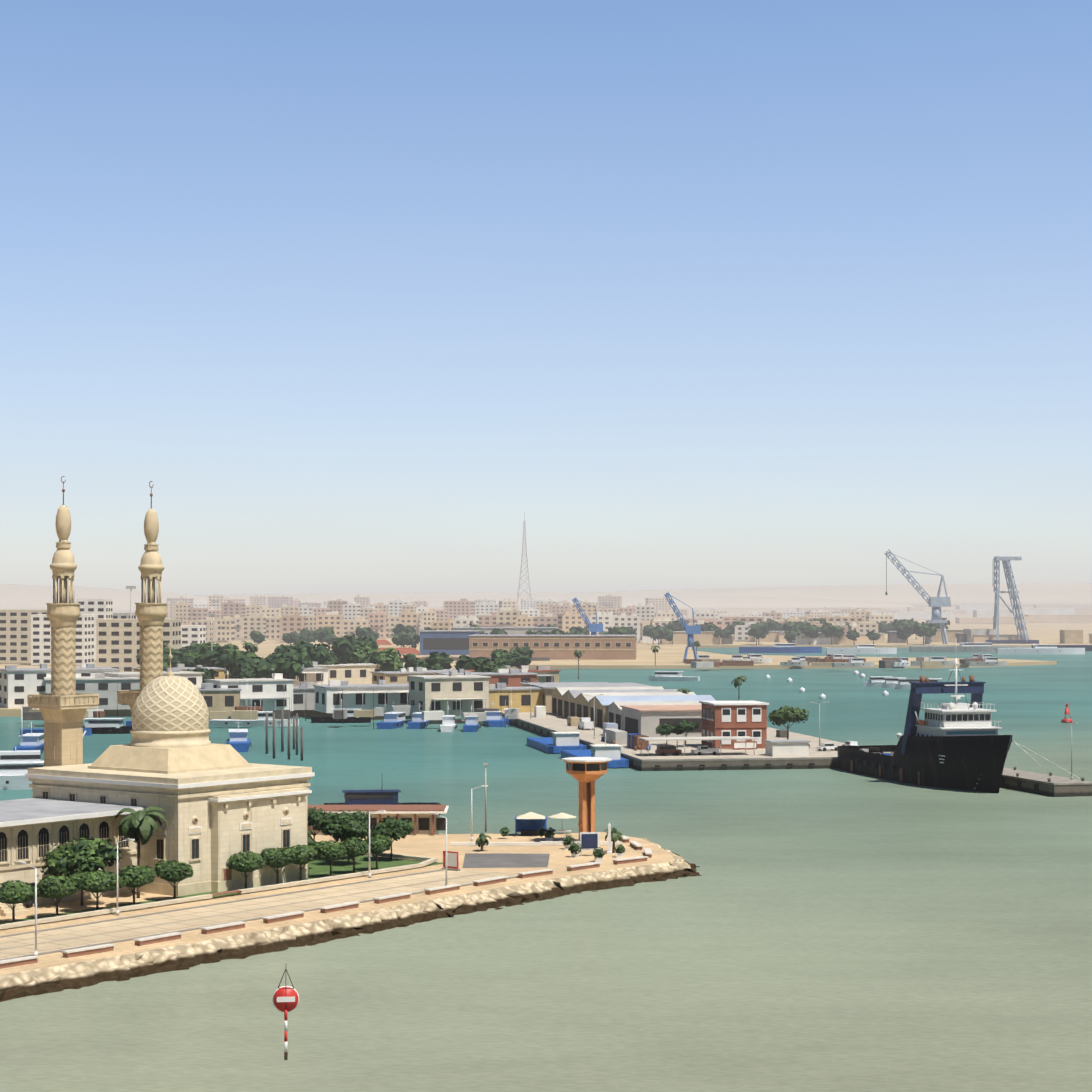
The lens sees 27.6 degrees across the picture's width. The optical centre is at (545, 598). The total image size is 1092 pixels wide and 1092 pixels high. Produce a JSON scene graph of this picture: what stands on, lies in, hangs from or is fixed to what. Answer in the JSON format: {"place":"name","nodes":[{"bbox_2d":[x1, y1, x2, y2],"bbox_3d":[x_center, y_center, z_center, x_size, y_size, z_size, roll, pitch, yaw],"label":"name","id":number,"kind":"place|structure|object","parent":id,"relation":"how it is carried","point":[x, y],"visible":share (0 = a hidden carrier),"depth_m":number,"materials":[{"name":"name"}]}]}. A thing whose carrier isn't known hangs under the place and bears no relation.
{"place":"outdoors","nodes":[
{"label":"outdoors","id":0,"kind":"place"},
{"bbox_2d":[0,851,549,960],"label":"promenade road","id":1,"kind":"structure","parent":0,"point":[70,937],"depth_m":220.19,"materials":[{"name":"concrete"}]},
{"bbox_2d":[0,599,636,720],"bbox_3d":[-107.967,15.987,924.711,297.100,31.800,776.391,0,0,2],"label":"buildings","id":2,"kind":"structure","parent":0,"point":[107,640],"depth_m":631.06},
{"bbox_2d":[0,832,701,1001],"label":"promenade ground","id":3,"kind":"structure","parent":0,"point":[59,972],"depth_m":217.45,"materials":[{"name":"beige stone"}]},
{"bbox_2d":[27,476,98,766],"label":"minaret","id":4,"kind":"object","parent":3,"relation":"on","point":[63,706],"visible":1,"depth_m":244.13,"materials":[{"name":"stone"}]},
{"bbox_2d":[117,481,167,711],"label":"minaret","id":5,"kind":"object","parent":3,"relation":"on","point":[151,614],"visible":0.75,"depth_m":254.54,"materials":[{"name":"stone"}]},
{"bbox_2d":[0,643,314,916],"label":"mosque","id":6,"kind":"structure","parent":3,"relation":"on","point":[219,804],"depth_m":229.97,"materials":[{"name":"stone"}]},
{"bbox_2d":[132,675,208,730],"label":"dome","id":7,"kind":"structure","parent":6,"relation":"attached to","point":[170,703],"depth_m":236.98,"materials":[{"name":"beige stone"}]},
{"bbox_2d":[0,807,414,922],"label":"garden trees","id":8,"kind":"object","parent":3,"relation":"on","point":[85,859],"visible":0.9,"depth_m":221.56,"materials":[{"name":"green plant"}]},
{"bbox_2d":[17,763,487,955],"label":"street lamps","id":9,"kind":"object","parent":3,"relation":"on","point":[117,901],"visible":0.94,"depth_m":230.15,"materials":[{"name":"white metal"}]},
{"bbox_2d":[0,841,621,928],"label":"garden wall","id":10,"kind":"structure","parent":3,"relation":"on","point":[427,861],"depth_m":232.66,"materials":[{"name":"beige stone"}]},
{"bbox_2d":[0,835,651,968],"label":"benches","id":11,"kind":"object","parent":3,"relation":"on","point":[20,961],"visible":0.98,"depth_m":213.58,"materials":[{"name":"beige stone"}]},
{"bbox_2d":[115,806,622,897],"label":"palm trees","id":12,"kind":"object","parent":3,"relation":"on","point":[139,826],"visible":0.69,"depth_m":224.16,"materials":[{"name":"green plant"}]},
{"bbox_2d":[307,805,448,835],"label":"pavilion","id":13,"kind":"structure","parent":3,"relation":"on","point":[424,820],"depth_m":283.95,"materials":[{"name":"beige stone"}]},
{"bbox_2d":[441,812,623,870],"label":"tip furniture","id":14,"kind":"object","parent":3,"relation":"on","point":[530,823],"visible":0.77,"depth_m":262.94,"materials":[{"name":"beige fabric"}]},
{"bbox_2d":[500,827,625,857],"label":"shrubs","id":15,"kind":"object","parent":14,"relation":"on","point":[574,847],"visible":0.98,"depth_m":267.38,"materials":[{"name":"green plant"}]},
{"bbox_2d":[0,648,1091,1091],"bbox_3d":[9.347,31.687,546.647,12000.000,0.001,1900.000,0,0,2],"label":"water","id":16,"kind":"structure","parent":0,"point":[822,930],"depth_m":199.16,"materials":[{"name":"green liquid"}]},
{"bbox_2d":[272,969,298,1059],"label":"channel marker","id":17,"kind":"object","parent":16,"relation":"in","point":[285,999],"visible":0.9,"depth_m":152.83,"materials":[{"name":"red paint"}]},
{"bbox_2d":[0,671,941,814],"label":"harbour boats","id":18,"kind":"object","parent":16,"relation":"on","point":[17,762],"visible":0.62,"depth_m":465.90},
{"bbox_2d":[765,670,1071,722],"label":"buoys","id":19,"kind":"object","parent":16,"relation":"on","point":[862,675],"visible":0.9,"depth_m":726.42,"materials":[{"name":"white paint"}]},
{"bbox_2d":[837,659,1012,792],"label":"ship","id":20,"kind":"object","parent":16,"relation":"on","point":[959,746],"visible":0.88,"depth_m":374.35,"materials":[{"name":"metal"}]},
{"bbox_2d":[1013,740,1079,778],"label":"mooring lines","id":21,"kind":"object","parent":20,"relation":"attached to","point":[1041,756],"visible":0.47,"depth_m":364.39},
{"bbox_2d":[0,583,1091,611],"bbox_3d":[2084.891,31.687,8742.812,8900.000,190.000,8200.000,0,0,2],"label":"desert hills","id":22,"kind":"structure","parent":0,"point":[13,596],"depth_m":6761.04,"materials":[{"name":"beige sand"}]},
{"bbox_2d":[0,607,1091,716],"bbox_3d":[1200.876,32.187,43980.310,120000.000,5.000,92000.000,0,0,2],"label":"ground","id":23,"kind":"structure","parent":0,"point":[669,656],"depth_m":1264.66,"materials":[{"name":"beige sand"}]},
{"bbox_2d":[74,586,505,760],"bbox_3d":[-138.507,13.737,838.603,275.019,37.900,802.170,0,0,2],"label":"poles","id":24,"kind":"object","parent":23,"relation":"on","point":[266,728],"visible":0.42,"depth_m":460.47,"materials":[{"name":"grey metal"}]},
{"bbox_2d":[136,634,746,700],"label":"park trees","id":25,"kind":"object","parent":23,"relation":"on","point":[288,661],"visible":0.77,"depth_m":780.85,"materials":[{"name":"green plant"}]},
{"bbox_2d":[517,511,532,608],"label":"radio tower","id":26,"kind":"structure","parent":23,"relation":"on","point":[519,587],"depth_m":2695.75,"materials":[{"name":"metal"}]},
{"bbox_2d":[249,617,949,654],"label":"bank trees","id":27,"kind":"object","parent":23,"relation":"on","point":[904,629],"visible":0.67,"depth_m":1447.69,"materials":[{"name":"green plant"}]},
{"bbox_2d":[165,594,1091,641],"bbox_3d":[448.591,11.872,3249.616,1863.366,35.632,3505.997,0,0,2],"label":"city blocks","id":28,"kind":"structure","parent":23,"relation":"on","point":[276,618],"depth_m":1955.26,"materials":[{"name":"beige concrete"}]},
{"bbox_2d":[502,712,1091,796],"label":"quay pier","id":29,"kind":"structure","parent":23,"relation":"on","point":[1050,784],"depth_m":413.86,"materials":[{"name":"concrete"}]},
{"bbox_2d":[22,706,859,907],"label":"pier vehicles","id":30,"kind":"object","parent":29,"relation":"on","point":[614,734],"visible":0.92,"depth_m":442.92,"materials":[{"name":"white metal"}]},
{"bbox_2d":[491,666,808,746],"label":"trees","id":31,"kind":"object","parent":29,"relation":"on","point":[781,715],"visible":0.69,"depth_m":449.39,"materials":[{"name":"green plant"}]},
{"bbox_2d":[519,682,810,756],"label":"pier sheds","id":32,"kind":"object","parent":29,"relation":"on","point":[632,708],"visible":0.73,"depth_m":504.65,"materials":[{"name":"white metal"}]},
{"bbox_2d":[699,700,809,749],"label":"brick building","id":33,"kind":"structure","parent":29,"relation":"on","point":[736,718],"depth_m":438.54,"materials":[{"name":"red brick"}]},
{"bbox_2d":[527,681,1077,779],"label":"lamp posts","id":34,"kind":"object","parent":29,"relation":"on","point":[1071,778],"visible":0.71,"depth_m":434.90,"materials":[{"name":"grey metal"}]},
{"bbox_2d":[572,549,1038,662],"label":"harbor cranes","id":35,"kind":"object","parent":23,"relation":"on","point":[937,603],"visible":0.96,"depth_m":1470.53,"materials":[{"name":"blue metal"}]},
{"bbox_2d":[640,617,1091,668],"bbox_3d":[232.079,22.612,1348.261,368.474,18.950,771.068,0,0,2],"label":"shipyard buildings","id":36,"kind":"structure","parent":23,"relation":"on","point":[970,640],"depth_m":1314.29,"materials":[{"name":"concrete"}]},
{"bbox_2d":[0,0,1091,594],"label":"sky","id":37,"kind":"structure","parent":0,"point":[704,294],"materials":[{"name":"blue"}]},
{"bbox_2d":[562,757,611,840],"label":"signal tower","id":38,"kind":"structure","parent":0,"point":[586,772],"depth_m":273.34,"materials":[{"name":"concrete"}]}
]}

